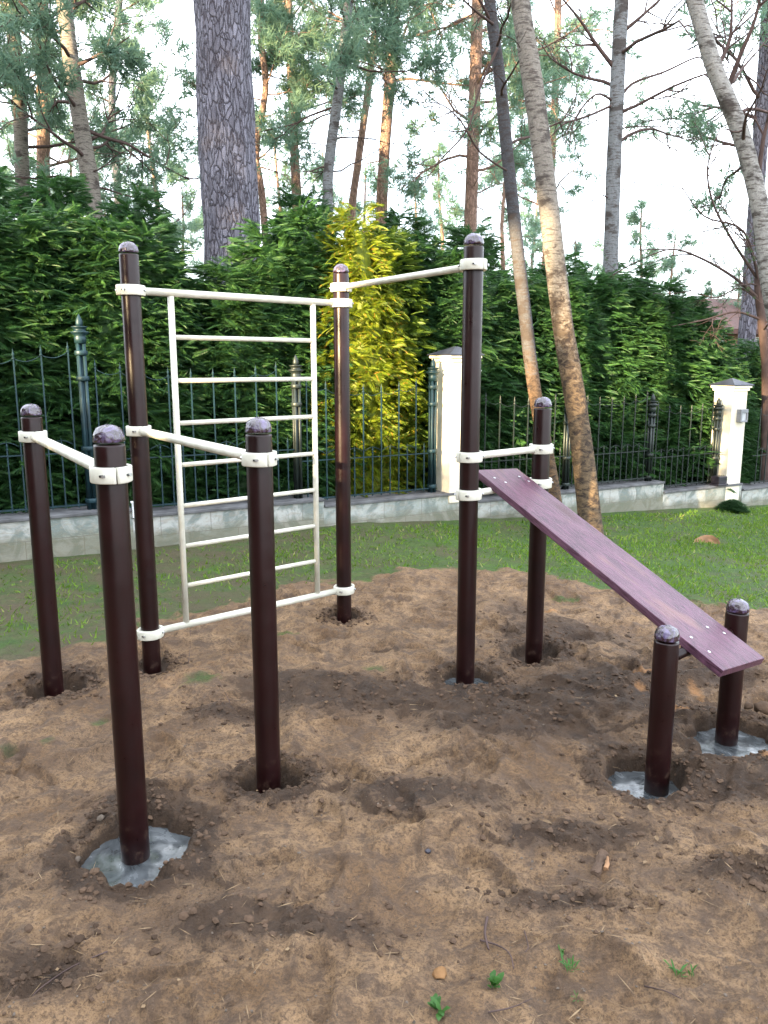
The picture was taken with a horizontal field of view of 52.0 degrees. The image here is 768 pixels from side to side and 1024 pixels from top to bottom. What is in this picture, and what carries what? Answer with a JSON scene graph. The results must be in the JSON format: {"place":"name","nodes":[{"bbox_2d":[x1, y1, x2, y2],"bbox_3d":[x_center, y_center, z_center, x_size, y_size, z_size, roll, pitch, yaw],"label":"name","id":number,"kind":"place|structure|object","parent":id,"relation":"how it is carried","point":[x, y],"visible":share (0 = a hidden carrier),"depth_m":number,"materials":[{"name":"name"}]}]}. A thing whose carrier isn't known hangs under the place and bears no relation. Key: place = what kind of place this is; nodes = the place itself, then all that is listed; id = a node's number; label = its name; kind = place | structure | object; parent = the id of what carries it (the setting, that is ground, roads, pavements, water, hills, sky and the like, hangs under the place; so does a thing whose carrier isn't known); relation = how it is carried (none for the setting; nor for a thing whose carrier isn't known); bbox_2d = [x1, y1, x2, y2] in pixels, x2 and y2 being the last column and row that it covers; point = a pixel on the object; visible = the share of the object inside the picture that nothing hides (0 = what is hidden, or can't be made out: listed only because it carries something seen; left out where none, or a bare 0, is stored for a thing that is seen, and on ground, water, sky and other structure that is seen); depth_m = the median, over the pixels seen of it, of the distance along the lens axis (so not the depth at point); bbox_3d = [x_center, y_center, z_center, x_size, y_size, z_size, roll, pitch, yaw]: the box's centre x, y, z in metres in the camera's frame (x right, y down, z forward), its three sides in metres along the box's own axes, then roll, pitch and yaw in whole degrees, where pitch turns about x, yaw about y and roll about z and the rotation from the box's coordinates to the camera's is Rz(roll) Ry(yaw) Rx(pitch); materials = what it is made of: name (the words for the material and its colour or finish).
{"place":"outdoors","nodes":[
{"label":"outdoors","id":0,"kind":"place"},
{"bbox_2d":[0,505,767,1023],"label":"ground","id":1,"kind":"structure","parent":0,"point":[40,755],"depth_m":2.86,"materials":[{"name":"soil"}]},
{"bbox_2d":[0,165,32,254],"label":"conifer tree","id":2,"kind":"object","parent":1,"relation":"on","point":[14,194],"visible":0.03,"depth_m":9.96,"materials":[{"name":"green plant"}]},
{"bbox_2d":[0,116,52,201],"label":"pine tree","id":3,"kind":"object","parent":1,"relation":"on","point":[10,149],"visible":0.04,"depth_m":26.16,"materials":[{"name":"green plant"}]},
{"bbox_2d":[0,207,95,513],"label":"thuja tree","id":4,"kind":"object","parent":1,"relation":"on","point":[27,353],"visible":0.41,"depth_m":6.92,"materials":[{"name":"green plant"}]},
{"bbox_2d":[9,156,104,256],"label":"conifer tree","id":5,"kind":"object","parent":1,"relation":"on","point":[66,189],"visible":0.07,"depth_m":10.08,"materials":[{"name":"green plant"}]},
{"bbox_2d":[0,1,156,205],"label":"pine tree","id":6,"kind":"object","parent":1,"relation":"on","point":[41,137],"visible":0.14,"depth_m":18.16,"materials":[{"name":"green plant"}]},
{"bbox_2d":[50,132,107,231],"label":"pine tree","id":7,"kind":"object","parent":1,"relation":"on","point":[62,149],"visible":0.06,"depth_m":27.85,"materials":[{"name":"green plant"}]},
{"bbox_2d":[0,197,158,512],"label":"thuja tree","id":8,"kind":"object","parent":1,"relation":"on","point":[34,223],"visible":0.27,"depth_m":7.04,"materials":[{"name":"green plant"}]},
{"bbox_2d":[18,404,149,865],"bbox_3d":[-1.245,0.382,3.176,0.126,1.564,1.677,-7,12,-31],"label":"dip bar stand","id":9,"kind":"object","parent":1,"relation":"on","point":[108,467],"visible":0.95,"depth_m":2.55,"materials":[{"name":"brown metal"}]},
{"bbox_2d":[0,0,169,207],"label":"pine tree","id":10,"kind":"object","parent":1,"relation":"on","point":[51,170],"visible":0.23,"depth_m":15.43,"materials":[{"name":"green plant"}]},
{"bbox_2d":[1,195,182,504],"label":"thuja tree","id":11,"kind":"object","parent":1,"relation":"on","point":[65,214],"visible":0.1,"depth_m":7.29,"materials":[{"name":"green plant"}]},
{"bbox_2d":[0,0,195,204],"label":"pine tree","id":12,"kind":"object","parent":1,"relation":"on","point":[22,146],"visible":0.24,"depth_m":15.89,"materials":[{"name":"green plant"}]},
{"bbox_2d":[57,0,178,203],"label":"pine tree","id":13,"kind":"object","parent":1,"relation":"on","point":[139,5],"visible":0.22,"depth_m":21.76,"materials":[{"name":"green plant"}]},
{"bbox_2d":[31,216,223,507],"bbox_3d":[-2.705,-1.236,7.800,2.303,3.168,2.430,0,11,0],"label":"thuja tree","id":14,"kind":"object","parent":1,"relation":"on","point":[100,253],"visible":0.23,"depth_m":7.30,"materials":[{"name":"green plant"}]},
{"bbox_2d":[0,0,265,237],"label":"pine tree","id":15,"kind":"object","parent":1,"relation":"on","point":[112,62],"visible":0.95,"depth_m":13.90,"materials":[{"name":"green plant"}]},
{"bbox_2d":[81,826,190,887],"bbox_3d":[-0.835,1.194,2.678,0.420,0.063,0.394,0,11,0],"label":"wet concrete","id":16,"kind":"object","parent":1,"relation":"on","point":[164,843],"visible":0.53,"depth_m":2.65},
{"bbox_2d":[94,179,188,275],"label":"conifer tree","id":17,"kind":"object","parent":1,"relation":"on","point":[153,212],"visible":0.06,"depth_m":10.28,"materials":[{"name":"green plant"}]},
{"bbox_2d":[103,66,197,251],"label":"pine tree","id":18,"kind":"object","parent":1,"relation":"on","point":[179,170],"visible":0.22,"depth_m":22.50,"materials":[{"name":"green plant"}]},
{"bbox_2d":[70,213,242,505],"bbox_3d":[-2.375,-1.364,8.121,2.168,3.299,2.265,0,11,0],"label":"thuja tree","id":19,"kind":"object","parent":1,"relation":"on","point":[167,250],"visible":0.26,"depth_m":7.67,"materials":[{"name":"green plant"}]},
{"bbox_2d":[168,180,203,267],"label":"pine tree","id":20,"kind":"object","parent":1,"relation":"on","point":[186,200],"visible":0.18,"depth_m":24.71,"materials":[{"name":"green plant"}]},
{"bbox_2d":[180,202,203,276],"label":"pine tree","id":21,"kind":"object","parent":1,"relation":"on","point":[201,226],"visible":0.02,"depth_m":32.08,"materials":[{"name":"green plant"}]},
{"bbox_2d":[143,260,292,505],"bbox_3d":[-2.098,-1.210,8.398,2.364,2.842,2.393,0,11,0],"label":"thuja tree","id":22,"kind":"object","parent":1,"relation":"on","point":[200,275],"visible":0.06,"depth_m":7.88,"materials":[{"name":"green plant"}]},
{"bbox_2d":[193,0,259,286],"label":"giant pine tree","id":23,"kind":"object","parent":1,"relation":"on","point":[225,105],"visible":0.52,"depth_m":9.35,"materials":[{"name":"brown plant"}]},
{"bbox_2d":[165,256,333,501],"bbox_3d":[-1.592,-1.238,8.375,2.331,2.920,2.256,0,11,0],"label":"thuja tree","id":24,"kind":"object","parent":1,"relation":"on","point":[224,311],"visible":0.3,"depth_m":7.95,"materials":[{"name":"green plant"}]},
{"bbox_2d":[134,0,365,246],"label":"pine tree","id":25,"kind":"object","parent":1,"relation":"on","point":[266,60],"visible":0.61,"depth_m":16.35,"materials":[{"name":"green plant"}]},
{"bbox_2d":[206,217,367,498],"bbox_3d":[-1.236,-1.490,8.766,2.368,3.344,2.440,0,11,0],"label":"thuja tree","id":26,"kind":"object","parent":1,"relation":"on","point":[269,258],"visible":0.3,"depth_m":8.23,"materials":[{"name":"green plant"}]},
{"bbox_2d":[259,136,319,246],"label":"pine tree","id":27,"kind":"object","parent":1,"relation":"on","point":[282,179],"visible":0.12,"depth_m":28.24,"materials":[{"name":"green plant"}]},
{"bbox_2d":[262,182,341,262],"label":"conifer tree","id":28,"kind":"object","parent":1,"relation":"on","point":[290,199],"visible":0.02,"depth_m":10.71,"materials":[{"name":"green plant"}]},
{"bbox_2d":[250,0,397,208],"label":"pine tree","id":29,"kind":"object","parent":1,"relation":"on","point":[354,92],"visible":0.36,"depth_m":17.97,"materials":[{"name":"green plant"}]},
{"bbox_2d":[265,196,393,495],"bbox_3d":[-0.880,-1.686,8.998,2.299,3.687,2.253,0,11,0],"label":"thuja tree","id":30,"kind":"object","parent":1,"relation":"on","point":[310,241],"visible":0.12,"depth_m":8.47,"materials":[{"name":"green plant"}]},
{"bbox_2d":[304,147,365,237],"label":"pine tree","id":31,"kind":"object","parent":1,"relation":"on","point":[319,186],"visible":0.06,"depth_m":27.94,"materials":[{"name":"green plant"}]},
{"bbox_2d":[255,0,463,248],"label":"pine tree","id":32,"kind":"object","parent":1,"relation":"on","point":[392,42],"visible":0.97,"depth_m":14.70,"materials":[{"name":"green plant"}]},
{"bbox_2d":[299,199,427,497],"bbox_3d":[-0.276,-1.618,8.864,1.849,3.612,1.820,0,11,0],"label":"thuja tree","id":33,"kind":"object","parent":1,"relation":"on","point":[370,352],"visible":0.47,"depth_m":8.48,"materials":[{"name":"yellow plant"}]},
{"bbox_2d":[345,160,394,232],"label":"pine tree","id":34,"kind":"object","parent":1,"relation":"on","point":[367,177],"visible":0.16,"depth_m":30.07,"materials":[{"name":"green plant"}]},
{"bbox_2d":[295,0,447,233],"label":"pine tree","id":35,"kind":"object","parent":1,"relation":"on","point":[353,189],"visible":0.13,"depth_m":20.53,"materials":[{"name":"green plant"}]},
{"bbox_2d":[0,589,766,1023],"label":"sand crumbs","id":36,"kind":"object","parent":1,"relation":"on","point":[398,877],"visible":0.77,"depth_m":2.36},
{"bbox_2d":[0,479,767,562],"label":"garden wall","id":37,"kind":"structure","parent":1,"relation":"on","point":[75,531],"depth_m":7.86,"materials":[{"name":"concrete"}]},
{"bbox_2d":[0,343,87,512],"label":"iron fence","id":38,"kind":"object","parent":37,"relation":"on","point":[52,506],"visible":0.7,"depth_m":6.58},
{"bbox_2d":[70,314,96,509],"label":"iron column","id":39,"kind":"structure","parent":37,"relation":"on","point":[79,332],"depth_m":6.68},
{"bbox_2d":[93,359,294,507],"bbox_3d":[-1.702,-0.729,7.232,1.952,1.330,0.022,-6,12,-29],"label":"iron fence","id":40,"kind":"object","parent":37,"relation":"on","point":[194,454],"visible":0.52,"depth_m":7.26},
{"bbox_2d":[288,355,302,498],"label":"iron column","id":41,"kind":"structure","parent":37,"relation":"on","point":[295,370],"depth_m":7.68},
{"bbox_2d":[302,380,429,499],"bbox_3d":[-0.165,-0.775,8.107,1.579,1.240,0.022,-6,12,-29],"label":"iron fence","id":42,"kind":"object","parent":37,"relation":"on","point":[381,456],"visible":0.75,"depth_m":8.20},
{"bbox_2d":[426,358,439,492],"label":"iron column","id":43,"kind":"structure","parent":37,"relation":"on","point":[432,372],"depth_m":8.45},
{"bbox_2d":[427,346,484,502],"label":"gate pier","id":44,"kind":"structure","parent":37,"relation":"on","point":[448,361],"depth_m":8.47,"materials":[{"name":"paint"}]},
{"bbox_2d":[480,394,564,495],"bbox_3d":[1.622,-0.813,9.127,1.324,1.170,0.022,-6,12,-29],"label":"iron fence","id":45,"kind":"object","parent":37,"relation":"on","point":[519,459],"visible":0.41,"depth_m":9.04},
{"bbox_2d":[561,398,570,489],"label":"iron column","id":46,"kind":"structure","parent":37,"relation":"on","point":[566,459],"depth_m":9.46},
{"bbox_2d":[570,391,648,486],"bbox_3d":[2.816,-0.927,9.793,1.420,1.150,0.022,-6,12,-29],"label":"iron fence","id":47,"kind":"object","parent":37,"relation":"on","point":[621,452],"visible":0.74,"depth_m":9.90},
{"bbox_2d":[644,393,657,480],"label":"iron column","id":48,"kind":"structure","parent":37,"relation":"on","point":[651,415],"depth_m":10.12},
{"bbox_2d":[653,400,713,487],"bbox_3d":[3.990,-0.916,10.470,1.276,1.150,0.022,-6,12,-29],"label":"iron fence","id":49,"kind":"object","parent":37,"relation":"on","point":[682,455],"visible":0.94,"depth_m":10.49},
{"bbox_2d":[709,398,723,482],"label":"iron column","id":50,"kind":"structure","parent":37,"relation":"on","point":[717,417],"depth_m":10.74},
{"bbox_2d":[709,475,727,485],"bbox_3d":[4.584,-0.430,10.768,0.210,0.125,0.150,-6,12,-29],"label":"floodlight","id":51,"kind":"object","parent":37,"relation":"on","point":[718,480],"visible":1,"depth_m":10.72,"materials":[{"name":"black plastic"}]},
{"bbox_2d":[749,408,767,483],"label":"iron fence","id":52,"kind":"object","parent":37,"relation":"on","point":[759,481],"visible":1,"depth_m":11.32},
{"bbox_2d":[0,506,767,650],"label":"grass","id":53,"kind":"structure","parent":1,"relation":"on","point":[685,545],"depth_m":7.24,"materials":[{"name":"plant"}]},
{"bbox_2d":[0,599,767,1019],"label":"soil crumbs","id":54,"kind":"object","parent":1,"relation":"on","point":[182,915],"visible":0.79,"depth_m":2.87,"materials":[{"name":"soil"}]},
{"bbox_2d":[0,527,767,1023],"bbox_3d":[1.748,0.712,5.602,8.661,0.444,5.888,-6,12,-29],"label":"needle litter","id":55,"kind":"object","parent":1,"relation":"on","point":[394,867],"visible":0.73,"depth_m":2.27,"materials":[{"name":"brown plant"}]},
{"bbox_2d":[355,224,449,491],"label":"thuja tree","id":56,"kind":"object","parent":1,"relation":"on","point":[397,237],"visible":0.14,"depth_m":8.89,"materials":[{"name":"green plant"}]},
{"bbox_2d":[367,206,445,263],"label":"conifer tree","id":57,"kind":"object","parent":1,"relation":"on","point":[416,226],"visible":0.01,"depth_m":11.28,"materials":[{"name":"green plant"}]},
{"bbox_2d":[274,0,539,245],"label":"pine tree","id":58,"kind":"object","parent":1,"relation":"on","point":[385,132],"visible":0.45,"depth_m":17.61,"materials":[{"name":"green plant"}]},
{"bbox_2d":[387,179,445,254],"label":"pine tree","id":59,"kind":"object","parent":1,"relation":"on","point":[423,212],"visible":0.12,"depth_m":26.48,"materials":[{"name":"green plant"}]},
{"bbox_2d":[427,993,449,1020],"bbox_3d":[0.132,1.225,1.957,0.042,0.030,0.079,-6,12,-27],"label":"weed sprig","id":60,"kind":"object","parent":1,"relation":"on","point":[434,1002],"visible":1,"depth_m":1.95,"materials":[{"name":"green plant"}]},
{"bbox_2d":[115,233,763,796],"bbox_3d":[0.128,-0.107,3.667,1.992,2.345,2.620,-7,13,-33],"label":"workout frame","id":61,"kind":"object","parent":1,"relation":"on","point":[727,653],"visible":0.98,"depth_m":3.84,"materials":[{"name":"brown metal"}]},
{"bbox_2d":[432,966,446,978],"bbox_3d":[0.147,1.230,2.099,0.041,0.025,0.043,0,11,0],"label":"clay lump","id":62,"kind":"object","parent":1,"relation":"on","point":[439,972],"visible":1,"depth_m":2.09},
{"bbox_2d":[419,139,464,259],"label":"pine tree","id":63,"kind":"object","parent":1,"relation":"on","point":[442,148],"visible":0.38,"depth_m":31.80,"materials":[{"name":"green plant"}]},
{"bbox_2d":[390,234,507,488],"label":"thuja tree","id":64,"kind":"object","parent":1,"relation":"on","point":[443,288],"visible":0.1,"depth_m":9.23,"materials":[{"name":"green plant"}]},
{"bbox_2d":[410,245,532,494],"bbox_3d":[0.763,-1.605,9.765,2.303,3.353,2.264,0,11,0],"label":"thuja tree","id":65,"kind":"object","parent":1,"relation":"on","point":[454,332],"visible":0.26,"depth_m":9.31,"materials":[{"name":"green plant"}]},
{"bbox_2d":[442,216,513,289],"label":"conifer tree","id":66,"kind":"object","parent":1,"relation":"on","point":[459,235],"visible":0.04,"depth_m":11.84,"materials":[{"name":"green plant"}]},
{"bbox_2d":[368,0,600,502],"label":"tree","id":67,"kind":"object","parent":1,"relation":"on","point":[495,34],"visible":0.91,"depth_m":8.38,"materials":[{"name":"brown plant"}]},
{"bbox_2d":[487,970,503,987],"bbox_3d":[0.292,1.219,2.059,0.040,0.034,0.059,5,11,23],"label":"weed sprig","id":68,"kind":"object","parent":1,"relation":"on","point":[494,979],"visible":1,"depth_m":2.05,"materials":[{"name":"green plant"}]},
{"bbox_2d":[462,113,541,283],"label":"pine tree","id":69,"kind":"object","parent":1,"relation":"on","point":[503,222],"visible":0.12,"depth_m":28.39,"materials":[{"name":"green plant"}]},
{"bbox_2d":[377,0,646,247],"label":"pine tree","id":70,"kind":"object","parent":1,"relation":"on","point":[510,60],"visible":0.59,"depth_m":16.81,"materials":[{"name":"green plant"}]},
{"bbox_2d":[461,268,571,486],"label":"thuja tree","id":71,"kind":"object","parent":1,"relation":"on","point":[511,317],"visible":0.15,"depth_m":9.68,"materials":[{"name":"green plant"}]},
{"bbox_2d":[510,191,542,300],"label":"pine tree","id":72,"kind":"object","parent":1,"relation":"on","point":[537,227],"visible":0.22,"depth_m":33.92,"materials":[{"name":"green plant"}]},
{"bbox_2d":[472,0,603,534],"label":"birch tree","id":73,"kind":"object","parent":1,"relation":"on","point":[584,469],"visible":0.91,"depth_m":7.67,"materials":[{"name":"brown plant"}]},
{"bbox_2d":[493,268,607,480],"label":"thuja tree","id":74,"kind":"object","parent":1,"relation":"on","point":[534,299],"visible":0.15,"depth_m":10.02,"materials":[{"name":"green plant"}]},
{"bbox_2d":[441,0,674,269],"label":"pine tree","id":75,"kind":"object","parent":1,"relation":"on","point":[557,9],"visible":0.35,"depth_m":21.64,"materials":[{"name":"green plant"}]},
{"bbox_2d":[526,251,593,292],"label":"conifer tree","id":76,"kind":"object","parent":1,"relation":"on","point":[569,269],"depth_m":11.87,"materials":[{"name":"green plant"}]},
{"bbox_2d":[515,274,635,484],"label":"thuja tree","id":77,"kind":"object","parent":1,"relation":"on","point":[584,319],"visible":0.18,"depth_m":10.14,"materials":[{"name":"green plant"}]},
{"bbox_2d":[568,240,592,277],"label":"pine tree","id":78,"kind":"object","parent":1,"relation":"on","point":[580,245],"visible":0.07,"depth_m":28.61,"materials":[{"name":"green plant"}]},
{"bbox_2d":[590,849,608,877],"bbox_3d":[0.699,1.143,2.556,0.038,0.038,0.136,5,12,26],"label":"wood chunk","id":79,"kind":"object","parent":1,"relation":"on","point":[599,863],"visible":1,"depth_m":2.54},
{"bbox_2d":[589,237,621,273],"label":"pine tree","id":80,"kind":"object","parent":1,"relation":"on","point":[597,264],"visible":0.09,"depth_m":38.44,"materials":[{"name":"green plant"}]},
{"bbox_2d":[568,260,669,482],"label":"thuja tree","id":81,"kind":"object","parent":1,"relation":"on","point":[611,297],"visible":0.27,"depth_m":10.48,"materials":[{"name":"green plant"}]},
{"bbox_2d":[618,254,662,293],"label":"conifer tree","id":82,"kind":"object","parent":1,"relation":"on","point":[645,271],"visible":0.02,"depth_m":12.85,"materials":[{"name":"green plant"}]},
{"bbox_2d":[608,771,678,798],"bbox_3d":[1.046,1.141,3.155,0.372,0.063,0.379,0,11,0],"label":"wet concrete","id":83,"kind":"object","parent":1,"relation":"in","point":[633,782],"visible":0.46,"depth_m":3.19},
{"bbox_2d":[537,0,750,309],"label":"aspen tree","id":84,"kind":"object","parent":1,"relation":"on","point":[616,62],"visible":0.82,"depth_m":11.99,"materials":[{"name":"grey plant"}]},
{"bbox_2d":[618,197,676,294],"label":"pine tree","id":85,"kind":"object","parent":1,"relation":"on","point":[634,218],"visible":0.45,"depth_m":32.25,"materials":[{"name":"green plant"}]},
{"bbox_2d":[597,271,703,485],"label":"thuja tree","id":86,"kind":"object","parent":1,"relation":"on","point":[638,290],"visible":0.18,"depth_m":10.84,"materials":[{"name":"green plant"}]},
{"bbox_2d":[648,228,698,296],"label":"pine tree","id":87,"kind":"object","parent":1,"relation":"on","point":[666,263],"visible":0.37,"depth_m":28.58,"materials":[{"name":"green plant"}]},
{"bbox_2d":[591,109,767,481],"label":"bare fruit tree","id":88,"kind":"object","parent":1,"relation":"on","point":[756,295],"visible":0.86,"depth_m":10.98,"materials":[{"name":"brown plant"}]},
{"bbox_2d":[620,270,741,493],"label":"thuja tree","id":89,"kind":"object","parent":1,"relation":"on","point":[680,308],"visible":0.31,"depth_m":10.90,"materials":[{"name":"green plant"}]},
{"bbox_2d":[622,0,767,358],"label":"pine tree","id":90,"kind":"object","parent":1,"relation":"on","point":[747,327],"visible":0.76,"depth_m":13.67,"materials":[{"name":"green plant"}]},
{"bbox_2d":[695,535,719,545],"bbox_3d":[3.404,0.367,8.294,0.319,0.224,0.312,0,11,0],"label":"cut stump","id":91,"kind":"object","parent":1,"relation":"on","point":[710,538],"visible":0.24,"depth_m":8.33,"materials":[{"name":"brown wood"}]},
{"bbox_2d":[663,291,758,484],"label":"thuja tree","id":92,"kind":"object","parent":1,"relation":"on","point":[702,309],"visible":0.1,"depth_m":11.47,"materials":[{"name":"green plant"}]},
{"bbox_2d":[703,279,722,298],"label":"pine tree","id":93,"kind":"object","parent":1,"relation":"on","point":[708,287],"visible":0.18,"depth_m":34.82,"materials":[{"name":"green plant"}]},
{"bbox_2d":[679,299,767,348],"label":"house","id":94,"kind":"structure","parent":1,"relation":"on","point":[734,323],"depth_m":24.23,"materials":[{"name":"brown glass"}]},
{"bbox_2d":[683,0,767,323],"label":"birch tree","id":95,"kind":"object","parent":1,"relation":"on","point":[733,112],"visible":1,"depth_m":8.18,"materials":[{"name":"white plant"}]},
{"bbox_2d":[688,728,767,756],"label":"wet concrete","id":96,"kind":"object","parent":1,"relation":"on","point":[747,744],"visible":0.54,"depth_m":3.46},
{"bbox_2d":[716,264,742,308],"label":"pine tree","id":97,"kind":"object","parent":1,"relation":"on","point":[737,303],"visible":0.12,"depth_m":25.02,"materials":[{"name":"green plant"}]},
{"bbox_2d":[708,378,754,500],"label":"gate pier","id":98,"kind":"structure","parent":1,"relation":"on","point":[731,393],"depth_m":10.77,"materials":[{"name":"paint"}]},
{"bbox_2d":[736,409,748,421],"bbox_3d":[4.876,-1.311,10.706,0.150,0.174,0.070,-6,12,-29],"label":"wall lamp","id":99,"kind":"object","parent":98,"relation":"attached to","point":[742,415],"visible":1,"depth_m":10.68,"materials":[{"name":"grey plastic"}]},
{"bbox_2d":[697,316,765,482],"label":"thuja tree","id":100,"kind":"object","parent":1,"relation":"on","point":[748,454],"visible":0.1,"depth_m":11.93,"materials":[{"name":"green plant"}]},
{"bbox_2d":[713,499,749,513],"bbox_3d":[4.669,-0.086,10.558,0.489,0.170,0.502,0,11,0],"label":"bush","id":101,"kind":"object","parent":1,"relation":"on","point":[734,505],"visible":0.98,"depth_m":10.47,"materials":[{"name":"green plant"}]},
{"bbox_2d":[732,338,760,478],"bbox_3d":[6.125,-1.598,13.164,2.432,2.696,2.406,0,11,0],"label":"thuja shrub","id":102,"kind":"object","parent":1,"relation":"on","point":[753,356],"visible":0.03,"depth_m":12.71,"materials":[{"name":"green plant"}]},
{"bbox_2d":[753,701,767,714],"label":"soil lump","id":103,"kind":"object","parent":1,"relation":"on","point":[761,706],"visible":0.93,"depth_m":3.64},
{"bbox_2d":[0,0,767,298],"label":"sky","id":104,"kind":"structure","parent":0,"point":[668,208],"materials":[{"name":"white"}]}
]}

